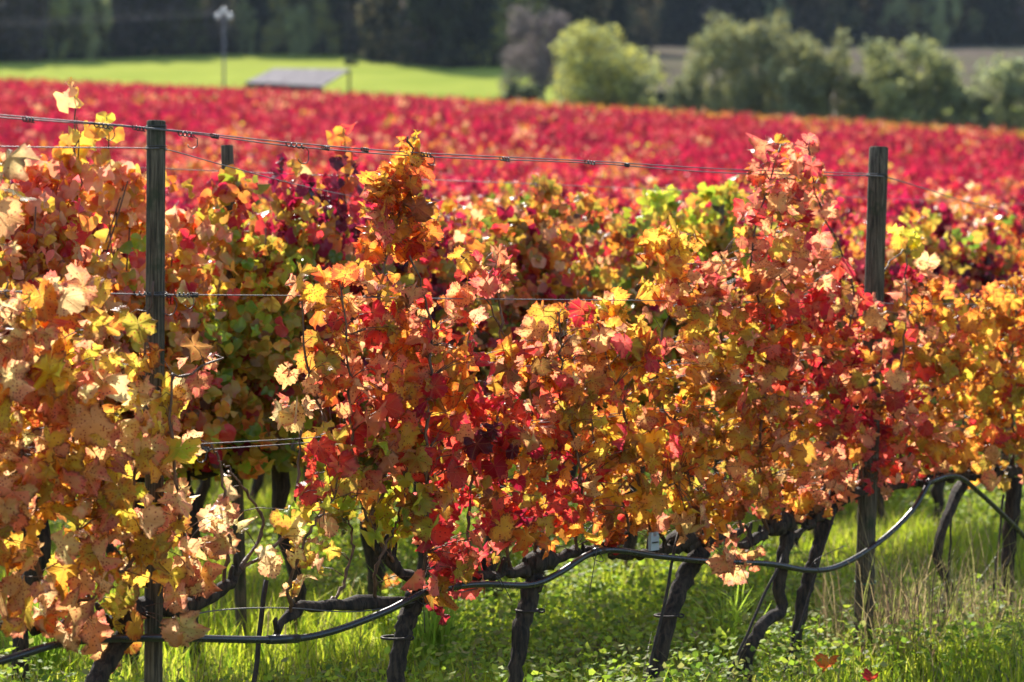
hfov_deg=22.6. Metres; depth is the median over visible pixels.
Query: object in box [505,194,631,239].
grapevine
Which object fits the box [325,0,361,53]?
forest tree
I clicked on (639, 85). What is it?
shrub
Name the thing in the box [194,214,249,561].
grapevine
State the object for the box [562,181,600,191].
grapevine
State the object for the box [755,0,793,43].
forest tree
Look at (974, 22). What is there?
forest tree
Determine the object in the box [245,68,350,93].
shed
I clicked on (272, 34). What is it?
forest tree
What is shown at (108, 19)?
power line
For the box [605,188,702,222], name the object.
grapevine
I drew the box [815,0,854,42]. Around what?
forest tree
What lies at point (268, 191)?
grapevine
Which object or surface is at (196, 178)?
grapevine
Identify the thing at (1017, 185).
grapevine
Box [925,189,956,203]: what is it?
grapevine
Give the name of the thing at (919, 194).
grapevine
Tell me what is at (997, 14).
forest tree
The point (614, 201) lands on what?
grapevine
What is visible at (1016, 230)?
grapevine
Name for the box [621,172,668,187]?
grapevine
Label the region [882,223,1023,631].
grapevine
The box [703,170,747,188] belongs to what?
grapevine
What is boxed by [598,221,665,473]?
grapevine
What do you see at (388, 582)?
fallen leaf
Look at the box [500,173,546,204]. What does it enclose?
grapevine
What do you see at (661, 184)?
grapevine
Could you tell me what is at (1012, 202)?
grapevine
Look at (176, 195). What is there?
grapevine
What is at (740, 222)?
grapevine
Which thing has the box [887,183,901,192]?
grapevine
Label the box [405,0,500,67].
forest tree
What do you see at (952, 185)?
grapevine
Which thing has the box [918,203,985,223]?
grapevine
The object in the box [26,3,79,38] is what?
forest tree
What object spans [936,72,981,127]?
shrub
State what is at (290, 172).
grapevine
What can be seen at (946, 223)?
grapevine
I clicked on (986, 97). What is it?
shrub
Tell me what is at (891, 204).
grapevine
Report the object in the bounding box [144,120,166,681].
trellis post
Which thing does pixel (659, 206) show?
grapevine
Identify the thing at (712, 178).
grapevine
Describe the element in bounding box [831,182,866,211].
grapevine
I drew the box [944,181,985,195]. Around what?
grapevine
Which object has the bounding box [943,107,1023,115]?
grass verge
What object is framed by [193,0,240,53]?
forest tree
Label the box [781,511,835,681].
stake
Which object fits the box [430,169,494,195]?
grapevine
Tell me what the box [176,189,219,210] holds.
grapevine
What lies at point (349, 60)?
shrub
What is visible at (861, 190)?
grapevine
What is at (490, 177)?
grapevine
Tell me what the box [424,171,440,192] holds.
grapevine
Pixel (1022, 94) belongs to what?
shrub
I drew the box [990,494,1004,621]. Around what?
stake
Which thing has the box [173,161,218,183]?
grapevine
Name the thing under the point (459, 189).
grapevine
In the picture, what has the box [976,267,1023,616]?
grapevine
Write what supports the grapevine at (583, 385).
on the ground at (890, 674)
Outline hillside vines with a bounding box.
[0,75,1023,194]
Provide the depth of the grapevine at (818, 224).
17.94 m
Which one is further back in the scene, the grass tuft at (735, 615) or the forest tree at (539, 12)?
the forest tree at (539, 12)
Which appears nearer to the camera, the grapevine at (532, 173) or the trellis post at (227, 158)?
the trellis post at (227, 158)
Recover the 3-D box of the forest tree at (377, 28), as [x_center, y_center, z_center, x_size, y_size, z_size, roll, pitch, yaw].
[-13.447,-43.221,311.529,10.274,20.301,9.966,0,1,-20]
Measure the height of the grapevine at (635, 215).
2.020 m
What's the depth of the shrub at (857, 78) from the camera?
182.18 m
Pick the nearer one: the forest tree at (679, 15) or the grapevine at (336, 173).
the grapevine at (336, 173)
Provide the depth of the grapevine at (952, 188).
36.40 m
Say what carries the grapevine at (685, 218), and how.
on the ground at (890, 674)
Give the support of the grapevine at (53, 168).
on the ground at (890, 674)
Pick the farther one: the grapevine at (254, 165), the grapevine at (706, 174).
the grapevine at (706, 174)
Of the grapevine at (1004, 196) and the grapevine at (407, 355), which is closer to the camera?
the grapevine at (407, 355)
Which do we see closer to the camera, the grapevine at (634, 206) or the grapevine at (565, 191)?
the grapevine at (634, 206)
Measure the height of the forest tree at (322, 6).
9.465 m
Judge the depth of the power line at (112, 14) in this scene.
201.97 m
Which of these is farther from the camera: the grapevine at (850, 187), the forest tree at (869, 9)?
the forest tree at (869, 9)
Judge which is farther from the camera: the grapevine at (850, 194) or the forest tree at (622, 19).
the forest tree at (622, 19)
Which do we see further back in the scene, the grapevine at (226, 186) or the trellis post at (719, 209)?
the trellis post at (719, 209)
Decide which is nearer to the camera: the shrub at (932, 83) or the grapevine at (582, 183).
the grapevine at (582, 183)
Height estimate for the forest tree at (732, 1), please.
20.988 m
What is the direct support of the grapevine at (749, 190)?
on the ground at (890, 674)
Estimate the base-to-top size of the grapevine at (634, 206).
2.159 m
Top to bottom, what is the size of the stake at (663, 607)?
0.688 m
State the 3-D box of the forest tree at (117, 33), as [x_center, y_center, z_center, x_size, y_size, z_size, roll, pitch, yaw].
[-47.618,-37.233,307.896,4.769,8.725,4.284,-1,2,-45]
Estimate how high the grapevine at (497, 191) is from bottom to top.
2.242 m
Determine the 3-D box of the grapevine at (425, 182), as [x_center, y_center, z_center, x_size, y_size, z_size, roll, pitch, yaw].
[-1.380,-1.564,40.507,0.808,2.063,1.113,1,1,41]
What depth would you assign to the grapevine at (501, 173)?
41.87 m
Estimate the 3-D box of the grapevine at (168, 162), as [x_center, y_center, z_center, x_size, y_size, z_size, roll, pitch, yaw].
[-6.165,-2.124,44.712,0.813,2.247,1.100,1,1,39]
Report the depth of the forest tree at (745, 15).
391.05 m
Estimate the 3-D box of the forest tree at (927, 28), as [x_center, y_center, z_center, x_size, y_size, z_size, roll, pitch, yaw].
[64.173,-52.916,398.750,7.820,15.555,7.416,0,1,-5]
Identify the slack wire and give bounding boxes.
[0,146,354,196]
[840,175,1020,223]
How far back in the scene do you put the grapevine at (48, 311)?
7.10 m
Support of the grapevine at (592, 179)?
on the ground at (890, 674)
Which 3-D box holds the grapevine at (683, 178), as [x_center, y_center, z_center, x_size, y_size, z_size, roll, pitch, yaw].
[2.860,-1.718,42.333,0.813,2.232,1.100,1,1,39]
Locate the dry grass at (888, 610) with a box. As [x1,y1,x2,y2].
[0,453,1023,681]
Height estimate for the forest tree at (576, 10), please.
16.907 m
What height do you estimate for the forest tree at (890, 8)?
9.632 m
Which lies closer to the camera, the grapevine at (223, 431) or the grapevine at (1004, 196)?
the grapevine at (223, 431)
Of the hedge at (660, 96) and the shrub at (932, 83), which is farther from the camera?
the hedge at (660, 96)
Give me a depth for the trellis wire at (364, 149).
8.20 m
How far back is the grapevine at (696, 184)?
35.33 m
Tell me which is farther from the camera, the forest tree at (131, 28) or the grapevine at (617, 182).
the forest tree at (131, 28)
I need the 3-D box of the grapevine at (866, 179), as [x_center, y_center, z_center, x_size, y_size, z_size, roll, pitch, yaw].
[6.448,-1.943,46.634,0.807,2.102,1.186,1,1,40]
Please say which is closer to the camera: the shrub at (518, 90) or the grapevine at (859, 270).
the grapevine at (859, 270)
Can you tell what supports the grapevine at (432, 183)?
on the ground at (890, 674)
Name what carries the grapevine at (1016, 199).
on the ground at (890, 674)
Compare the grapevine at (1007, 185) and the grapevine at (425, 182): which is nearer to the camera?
the grapevine at (425, 182)
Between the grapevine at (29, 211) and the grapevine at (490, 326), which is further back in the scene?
the grapevine at (490, 326)
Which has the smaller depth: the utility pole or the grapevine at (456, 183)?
the grapevine at (456, 183)
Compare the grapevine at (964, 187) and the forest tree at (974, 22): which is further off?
the forest tree at (974, 22)
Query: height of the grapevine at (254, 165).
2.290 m
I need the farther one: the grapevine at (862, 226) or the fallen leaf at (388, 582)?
the grapevine at (862, 226)
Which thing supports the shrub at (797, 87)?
on the ground at (890, 674)
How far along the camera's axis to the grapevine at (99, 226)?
13.01 m
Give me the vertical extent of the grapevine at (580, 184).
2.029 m
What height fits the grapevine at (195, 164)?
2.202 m
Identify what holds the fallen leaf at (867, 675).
on the dry grass at (888, 610)
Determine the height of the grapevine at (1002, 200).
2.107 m
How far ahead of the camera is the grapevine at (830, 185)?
25.95 m
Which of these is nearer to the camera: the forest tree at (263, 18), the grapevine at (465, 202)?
the grapevine at (465, 202)
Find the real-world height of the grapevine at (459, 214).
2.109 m
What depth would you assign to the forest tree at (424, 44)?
290.13 m
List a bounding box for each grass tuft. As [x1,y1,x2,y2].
[0,573,103,678]
[361,539,510,669]
[681,566,799,656]
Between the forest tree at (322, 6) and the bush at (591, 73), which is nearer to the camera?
the bush at (591, 73)
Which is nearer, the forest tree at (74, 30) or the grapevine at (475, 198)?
the grapevine at (475, 198)
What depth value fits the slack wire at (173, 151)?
7.70 m
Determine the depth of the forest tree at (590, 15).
311.94 m
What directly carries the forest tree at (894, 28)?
on the ground at (890, 674)
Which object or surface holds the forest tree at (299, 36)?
on the ground at (890, 674)
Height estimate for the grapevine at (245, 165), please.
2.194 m
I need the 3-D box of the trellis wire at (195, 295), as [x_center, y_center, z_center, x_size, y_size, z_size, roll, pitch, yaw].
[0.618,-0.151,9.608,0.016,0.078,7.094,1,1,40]
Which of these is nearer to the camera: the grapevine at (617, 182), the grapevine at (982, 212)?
the grapevine at (982, 212)
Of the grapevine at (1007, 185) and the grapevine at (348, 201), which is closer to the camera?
the grapevine at (348, 201)
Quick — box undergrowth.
[0,27,1023,68]
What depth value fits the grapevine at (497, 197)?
25.30 m
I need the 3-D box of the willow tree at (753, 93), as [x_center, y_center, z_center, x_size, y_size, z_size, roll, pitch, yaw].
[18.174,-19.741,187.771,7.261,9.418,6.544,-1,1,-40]
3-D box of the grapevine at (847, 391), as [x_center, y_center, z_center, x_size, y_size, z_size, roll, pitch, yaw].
[1.428,0.263,10.617,0.411,2.231,0.983,1,1,42]
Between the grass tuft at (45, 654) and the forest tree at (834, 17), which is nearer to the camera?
the grass tuft at (45, 654)
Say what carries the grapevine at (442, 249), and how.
on the ground at (890, 674)
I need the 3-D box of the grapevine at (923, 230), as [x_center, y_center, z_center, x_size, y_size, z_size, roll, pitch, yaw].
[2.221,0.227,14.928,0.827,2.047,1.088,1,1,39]
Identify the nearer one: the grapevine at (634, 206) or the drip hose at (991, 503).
the drip hose at (991, 503)
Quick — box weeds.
[0,405,1023,681]
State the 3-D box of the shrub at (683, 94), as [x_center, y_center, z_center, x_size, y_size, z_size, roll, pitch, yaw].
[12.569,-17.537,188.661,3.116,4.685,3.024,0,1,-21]
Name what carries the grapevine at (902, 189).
on the ground at (890, 674)
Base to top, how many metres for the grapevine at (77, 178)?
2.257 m
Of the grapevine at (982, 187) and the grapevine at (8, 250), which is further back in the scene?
the grapevine at (982, 187)
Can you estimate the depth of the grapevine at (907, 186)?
39.52 m
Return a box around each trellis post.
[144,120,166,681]
[221,145,247,650]
[711,204,726,554]
[853,146,887,657]
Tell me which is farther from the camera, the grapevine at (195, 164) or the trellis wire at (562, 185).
the grapevine at (195, 164)
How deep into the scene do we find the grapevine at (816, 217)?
21.70 m
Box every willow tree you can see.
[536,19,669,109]
[675,9,750,114]
[716,7,796,117]
[772,24,875,121]
[847,34,964,126]
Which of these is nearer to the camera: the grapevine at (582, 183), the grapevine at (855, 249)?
the grapevine at (855, 249)
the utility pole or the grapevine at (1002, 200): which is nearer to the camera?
the grapevine at (1002, 200)
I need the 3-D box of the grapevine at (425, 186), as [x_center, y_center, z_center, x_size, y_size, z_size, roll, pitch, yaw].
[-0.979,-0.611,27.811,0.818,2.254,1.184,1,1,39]
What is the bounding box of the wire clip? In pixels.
[648,532,658,550]
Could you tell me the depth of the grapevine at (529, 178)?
45.57 m
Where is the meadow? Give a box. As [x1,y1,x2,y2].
[0,53,557,102]
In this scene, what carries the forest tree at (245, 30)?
on the ground at (890, 674)
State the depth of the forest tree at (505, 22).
287.27 m
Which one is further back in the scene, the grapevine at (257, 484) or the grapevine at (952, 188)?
the grapevine at (952, 188)
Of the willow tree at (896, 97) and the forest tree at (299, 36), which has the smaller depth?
the willow tree at (896, 97)
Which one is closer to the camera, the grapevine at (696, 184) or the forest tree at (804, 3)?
the grapevine at (696, 184)
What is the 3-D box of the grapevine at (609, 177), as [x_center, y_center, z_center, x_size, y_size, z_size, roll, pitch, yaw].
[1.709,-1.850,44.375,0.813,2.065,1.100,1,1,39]
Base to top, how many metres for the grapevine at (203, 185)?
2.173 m
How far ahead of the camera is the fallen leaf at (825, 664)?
9.70 m
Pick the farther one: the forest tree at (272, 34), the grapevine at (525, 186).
the forest tree at (272, 34)
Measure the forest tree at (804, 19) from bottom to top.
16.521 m
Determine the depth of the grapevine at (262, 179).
40.53 m
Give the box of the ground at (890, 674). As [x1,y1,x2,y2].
[0,4,1023,681]
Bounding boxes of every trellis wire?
[0,114,877,175]
[0,290,977,315]
[19,381,988,462]
[46,163,1023,204]
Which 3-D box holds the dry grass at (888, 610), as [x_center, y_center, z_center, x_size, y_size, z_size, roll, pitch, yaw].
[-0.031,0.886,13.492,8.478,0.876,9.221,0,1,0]
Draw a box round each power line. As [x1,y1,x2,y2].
[1,14,225,25]
[8,14,213,24]
[14,9,216,19]
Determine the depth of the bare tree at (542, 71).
212.86 m
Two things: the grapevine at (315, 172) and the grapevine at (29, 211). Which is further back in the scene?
the grapevine at (315, 172)
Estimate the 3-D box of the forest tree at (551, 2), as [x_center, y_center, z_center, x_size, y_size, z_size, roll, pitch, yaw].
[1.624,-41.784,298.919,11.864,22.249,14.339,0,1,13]
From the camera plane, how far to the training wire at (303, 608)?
8.06 m
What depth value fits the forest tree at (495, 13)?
284.86 m
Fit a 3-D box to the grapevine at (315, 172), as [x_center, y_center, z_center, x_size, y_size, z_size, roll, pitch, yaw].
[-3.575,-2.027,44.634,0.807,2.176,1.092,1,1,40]
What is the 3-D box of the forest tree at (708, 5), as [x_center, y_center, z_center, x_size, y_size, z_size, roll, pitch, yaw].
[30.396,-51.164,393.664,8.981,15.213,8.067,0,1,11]
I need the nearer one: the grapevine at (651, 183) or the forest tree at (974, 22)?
the grapevine at (651, 183)
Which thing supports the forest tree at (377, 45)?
on the ground at (890, 674)
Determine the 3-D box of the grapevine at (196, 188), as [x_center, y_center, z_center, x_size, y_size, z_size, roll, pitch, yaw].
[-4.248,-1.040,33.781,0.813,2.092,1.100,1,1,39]
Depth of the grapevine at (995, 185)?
46.09 m
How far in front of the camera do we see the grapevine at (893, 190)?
35.02 m
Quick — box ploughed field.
[594,27,1023,123]
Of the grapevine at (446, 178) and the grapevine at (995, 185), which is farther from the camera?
the grapevine at (995, 185)
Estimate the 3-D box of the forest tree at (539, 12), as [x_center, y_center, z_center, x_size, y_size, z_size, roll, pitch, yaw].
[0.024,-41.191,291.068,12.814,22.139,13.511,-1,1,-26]
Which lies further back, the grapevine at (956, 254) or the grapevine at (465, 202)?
the grapevine at (465, 202)
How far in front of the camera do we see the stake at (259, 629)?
8.13 m
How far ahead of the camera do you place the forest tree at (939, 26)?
395.28 m
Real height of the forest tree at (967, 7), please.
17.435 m
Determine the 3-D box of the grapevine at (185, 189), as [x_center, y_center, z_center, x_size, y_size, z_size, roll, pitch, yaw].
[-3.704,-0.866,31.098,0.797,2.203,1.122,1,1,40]
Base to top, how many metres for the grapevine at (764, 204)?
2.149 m
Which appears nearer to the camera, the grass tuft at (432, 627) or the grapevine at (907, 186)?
the grass tuft at (432, 627)
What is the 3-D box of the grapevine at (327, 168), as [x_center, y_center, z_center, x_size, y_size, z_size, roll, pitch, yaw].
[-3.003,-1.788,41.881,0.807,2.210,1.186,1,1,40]
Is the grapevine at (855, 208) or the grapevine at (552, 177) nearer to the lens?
the grapevine at (855, 208)
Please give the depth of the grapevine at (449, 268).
11.76 m
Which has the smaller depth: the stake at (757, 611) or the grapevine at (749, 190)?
the stake at (757, 611)
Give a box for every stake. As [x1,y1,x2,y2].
[252,580,268,681]
[647,533,678,677]
[726,554,784,676]
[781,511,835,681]
[946,503,952,619]
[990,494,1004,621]
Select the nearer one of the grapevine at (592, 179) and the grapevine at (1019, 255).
the grapevine at (1019, 255)
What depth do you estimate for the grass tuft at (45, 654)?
10.29 m
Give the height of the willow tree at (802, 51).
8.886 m
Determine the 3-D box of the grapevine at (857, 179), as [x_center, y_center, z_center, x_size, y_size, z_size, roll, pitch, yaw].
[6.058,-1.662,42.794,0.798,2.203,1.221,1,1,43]
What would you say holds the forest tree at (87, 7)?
on the ground at (890, 674)
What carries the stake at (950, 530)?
on the ground at (890, 674)
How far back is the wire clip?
9.45 m
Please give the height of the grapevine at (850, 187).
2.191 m
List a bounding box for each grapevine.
[0,143,104,639]
[0,145,104,474]
[0,152,198,681]
[0,224,20,470]
[1,77,250,668]
[1,262,330,681]
[10,179,215,508]
[12,175,80,577]
[82,208,331,658]
[130,174,188,199]
[139,158,189,175]
[143,186,198,211]
[165,193,174,210]
[167,158,216,182]
[169,189,179,198]
[171,170,208,193]
[172,183,202,201]
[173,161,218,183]
[173,164,389,634]
[174,180,198,204]
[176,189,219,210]
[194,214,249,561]
[199,176,210,189]
[207,160,260,183]
[238,157,271,176]
[243,170,296,186]
[243,173,375,543]
[244,122,488,627]
[246,192,282,505]
[247,156,300,180]
[257,180,281,207]
[273,129,542,681]
[278,168,321,190]
[297,164,322,181]
[299,177,355,198]
[321,164,356,189]
[321,168,359,184]
[352,189,534,588]
[362,205,462,284]
[399,180,462,218]
[400,175,458,198]
[417,184,458,214]
[421,180,451,192]
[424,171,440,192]
[424,174,502,204]
[428,180,514,215]
[429,171,471,191]
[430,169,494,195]
[431,180,482,196]
[434,201,604,608]
[436,204,480,262]
[442,193,481,208]
[449,192,511,223]
[453,188,502,233]
[454,189,587,491]
[460,243,668,681]
[462,169,511,194]
[464,165,528,196]
[465,174,675,597]
[469,180,524,202]
[480,180,533,200]
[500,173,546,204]
[501,175,531,183]
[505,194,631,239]
[515,171,540,189]
[515,184,566,197]
[522,184,573,197]
[523,170,573,182]
[539,169,580,192]
[550,215,614,506]
[552,172,606,198]
[556,167,610,192]
[559,184,733,584]
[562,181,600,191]
[562,196,637,231]
[571,182,605,194]
[585,181,637,216]
[591,161,800,681]
[592,199,680,223]
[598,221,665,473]
[601,175,628,189]
[604,172,660,190]
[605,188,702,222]
[614,174,810,537]
[615,173,662,190]
[617,193,682,220]
[620,179,642,201]
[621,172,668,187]
[622,187,639,211]
[624,172,679,188]
[632,176,700,215]
[632,212,651,227]
[661,169,718,188]
[675,185,687,199]
[676,172,734,191]
[681,188,697,201]
[682,170,722,185]
[686,201,760,472]
[694,180,720,192]
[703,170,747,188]
[719,132,855,681]
[721,217,863,555]
[744,188,754,194]
[750,196,766,210]
[766,132,948,677]
[771,179,845,229]
[773,201,851,424]
[779,205,840,229]
[800,196,918,550]
[809,191,866,226]
[818,171,854,192]
[826,193,898,237]
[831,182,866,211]
[831,220,892,467]
[834,178,866,199]
[838,188,866,204]
[843,177,867,190]
[852,206,976,532]
[853,176,867,193]
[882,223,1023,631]
[886,192,996,459]
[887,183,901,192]
[887,185,916,205]
[887,187,953,215]
[887,193,919,226]
[889,182,924,199]
[891,185,917,210]
[905,185,927,209]
[913,213,1023,526]
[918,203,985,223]
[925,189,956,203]
[926,177,962,197]
[926,187,1016,427]
[942,181,989,192]
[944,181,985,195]
[944,187,989,202]
[947,183,960,199]
[949,196,975,227]
[954,180,1020,223]
[961,179,1006,199]
[964,186,1023,254]
[965,209,1023,497]
[973,194,1015,216]
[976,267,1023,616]
[980,181,1009,196]
[983,176,1023,195]
[983,183,1014,195]
[983,191,1007,214]
[995,241,1023,345]
[1002,200,1019,210]
[1005,191,1023,206]
[1010,181,1023,192]
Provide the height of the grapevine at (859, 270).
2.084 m
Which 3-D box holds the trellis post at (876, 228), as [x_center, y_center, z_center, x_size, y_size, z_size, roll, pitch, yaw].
[1.504,0.285,10.746,0.093,2.205,0.208,1,1,39]
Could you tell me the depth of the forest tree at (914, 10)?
395.77 m
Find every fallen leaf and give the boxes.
[384,574,400,587]
[814,653,839,672]
[860,668,879,681]
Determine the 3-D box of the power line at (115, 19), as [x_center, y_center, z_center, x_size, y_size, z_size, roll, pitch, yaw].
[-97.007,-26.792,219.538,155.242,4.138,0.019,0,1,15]
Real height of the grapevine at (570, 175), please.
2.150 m
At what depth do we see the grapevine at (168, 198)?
21.93 m
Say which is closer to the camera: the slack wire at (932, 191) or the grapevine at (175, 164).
the slack wire at (932, 191)
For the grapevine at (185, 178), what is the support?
on the ground at (890, 674)
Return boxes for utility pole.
[215,8,231,86]
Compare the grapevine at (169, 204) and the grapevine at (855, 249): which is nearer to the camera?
the grapevine at (855, 249)
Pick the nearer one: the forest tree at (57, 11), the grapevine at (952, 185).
the grapevine at (952, 185)
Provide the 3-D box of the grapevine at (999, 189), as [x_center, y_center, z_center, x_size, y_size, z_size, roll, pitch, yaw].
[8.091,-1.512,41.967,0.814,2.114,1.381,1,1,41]
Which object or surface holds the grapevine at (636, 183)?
on the ground at (890, 674)
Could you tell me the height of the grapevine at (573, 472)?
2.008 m
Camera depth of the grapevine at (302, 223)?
11.20 m
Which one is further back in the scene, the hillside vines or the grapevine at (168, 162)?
the hillside vines
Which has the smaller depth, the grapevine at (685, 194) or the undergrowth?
the grapevine at (685, 194)
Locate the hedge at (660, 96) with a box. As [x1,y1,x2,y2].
[643,90,678,107]
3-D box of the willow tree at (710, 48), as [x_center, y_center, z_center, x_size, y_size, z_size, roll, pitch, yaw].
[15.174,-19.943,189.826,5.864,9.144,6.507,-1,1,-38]
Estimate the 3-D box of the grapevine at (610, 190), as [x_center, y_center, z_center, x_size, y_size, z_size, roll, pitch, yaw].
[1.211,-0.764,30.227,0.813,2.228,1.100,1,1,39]
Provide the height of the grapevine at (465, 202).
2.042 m
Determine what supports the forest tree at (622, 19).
on the ground at (890, 674)
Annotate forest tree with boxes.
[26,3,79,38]
[33,0,114,59]
[35,0,76,60]
[65,0,113,59]
[95,0,150,45]
[100,0,134,57]
[151,0,205,53]
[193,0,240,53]
[225,0,258,53]
[227,0,291,50]
[256,0,306,53]
[275,0,343,53]
[283,3,317,54]
[311,0,351,54]
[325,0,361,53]
[341,0,366,56]
[351,0,420,62]
[358,0,394,40]
[394,0,444,64]
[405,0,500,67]
[456,0,505,66]
[469,0,567,66]
[490,0,551,64]
[495,0,563,33]
[540,0,623,57]
[584,0,625,42]
[589,0,644,55]
[622,0,662,53]
[652,0,704,42]
[690,0,733,29]
[698,0,738,27]
[718,0,783,46]
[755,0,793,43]
[777,0,830,45]
[778,0,825,43]
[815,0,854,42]
[818,0,865,44]
[849,0,930,45]
[851,0,892,27]
[877,0,911,45]
[901,0,928,45]
[909,0,935,43]
[920,0,960,45]
[943,0,985,45]
[948,0,990,44]
[980,0,1020,44]
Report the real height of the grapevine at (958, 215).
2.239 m
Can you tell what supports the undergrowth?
on the ground at (890, 674)
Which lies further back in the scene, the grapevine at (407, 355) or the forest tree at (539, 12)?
the forest tree at (539, 12)
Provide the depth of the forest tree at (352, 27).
313.52 m
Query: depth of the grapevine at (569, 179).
43.88 m
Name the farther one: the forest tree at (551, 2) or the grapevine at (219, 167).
the forest tree at (551, 2)
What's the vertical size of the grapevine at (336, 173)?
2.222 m
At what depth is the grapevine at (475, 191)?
34.90 m
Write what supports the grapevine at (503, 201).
on the ground at (890, 674)
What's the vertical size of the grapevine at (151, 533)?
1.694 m
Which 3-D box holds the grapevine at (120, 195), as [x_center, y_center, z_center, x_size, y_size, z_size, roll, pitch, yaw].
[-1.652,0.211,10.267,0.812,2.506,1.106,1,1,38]
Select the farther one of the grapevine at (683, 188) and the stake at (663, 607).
the grapevine at (683, 188)
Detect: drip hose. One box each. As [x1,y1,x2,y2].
[0,478,932,664]
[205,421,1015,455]
[924,473,1023,539]
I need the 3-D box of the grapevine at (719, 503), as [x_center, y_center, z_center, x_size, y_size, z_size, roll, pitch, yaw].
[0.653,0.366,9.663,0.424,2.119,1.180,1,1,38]
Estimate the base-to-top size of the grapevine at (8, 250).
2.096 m
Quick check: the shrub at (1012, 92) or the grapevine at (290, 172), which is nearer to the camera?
the grapevine at (290, 172)
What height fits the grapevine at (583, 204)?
2.180 m
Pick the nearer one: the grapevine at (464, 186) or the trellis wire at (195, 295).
the trellis wire at (195, 295)
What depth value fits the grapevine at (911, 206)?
27.14 m
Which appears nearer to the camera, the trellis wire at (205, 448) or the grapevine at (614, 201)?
the trellis wire at (205, 448)
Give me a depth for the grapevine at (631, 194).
30.66 m
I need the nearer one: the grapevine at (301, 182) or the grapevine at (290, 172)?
the grapevine at (301, 182)
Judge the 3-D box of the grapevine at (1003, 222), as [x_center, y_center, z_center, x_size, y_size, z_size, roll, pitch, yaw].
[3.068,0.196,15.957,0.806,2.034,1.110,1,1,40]
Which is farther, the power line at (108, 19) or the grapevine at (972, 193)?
the power line at (108, 19)
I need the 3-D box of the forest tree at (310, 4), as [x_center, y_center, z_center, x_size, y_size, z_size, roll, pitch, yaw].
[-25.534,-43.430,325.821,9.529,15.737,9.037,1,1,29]
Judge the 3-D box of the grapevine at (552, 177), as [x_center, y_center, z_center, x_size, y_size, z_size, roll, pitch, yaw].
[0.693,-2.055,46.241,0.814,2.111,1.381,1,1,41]
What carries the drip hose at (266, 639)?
attached to the stake at (814, 577)
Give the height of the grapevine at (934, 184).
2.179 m
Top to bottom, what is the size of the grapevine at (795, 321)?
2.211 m
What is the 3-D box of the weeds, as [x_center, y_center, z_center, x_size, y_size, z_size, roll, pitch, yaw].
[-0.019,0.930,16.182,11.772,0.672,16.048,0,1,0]
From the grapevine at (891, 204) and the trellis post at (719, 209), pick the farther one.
the grapevine at (891, 204)
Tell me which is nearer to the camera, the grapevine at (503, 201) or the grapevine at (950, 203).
the grapevine at (503, 201)
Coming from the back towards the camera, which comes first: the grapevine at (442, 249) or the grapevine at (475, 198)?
the grapevine at (475, 198)
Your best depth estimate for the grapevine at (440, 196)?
28.05 m
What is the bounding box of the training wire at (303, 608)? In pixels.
[179,588,477,620]
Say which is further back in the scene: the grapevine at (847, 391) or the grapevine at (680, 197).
the grapevine at (680, 197)
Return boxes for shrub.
[343,56,357,64]
[497,82,547,102]
[609,66,656,109]
[664,73,703,113]
[763,54,834,119]
[827,57,897,122]
[900,58,965,130]
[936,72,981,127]
[957,76,1006,132]
[973,51,1023,132]
[998,60,1023,131]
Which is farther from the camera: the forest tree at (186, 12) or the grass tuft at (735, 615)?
the forest tree at (186, 12)
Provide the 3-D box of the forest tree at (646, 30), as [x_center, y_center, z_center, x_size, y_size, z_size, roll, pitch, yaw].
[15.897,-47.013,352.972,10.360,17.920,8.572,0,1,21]
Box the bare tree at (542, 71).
[496,0,584,102]
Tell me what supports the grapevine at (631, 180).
on the ground at (890, 674)
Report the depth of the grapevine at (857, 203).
22.39 m
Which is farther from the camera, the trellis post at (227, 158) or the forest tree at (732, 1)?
the forest tree at (732, 1)

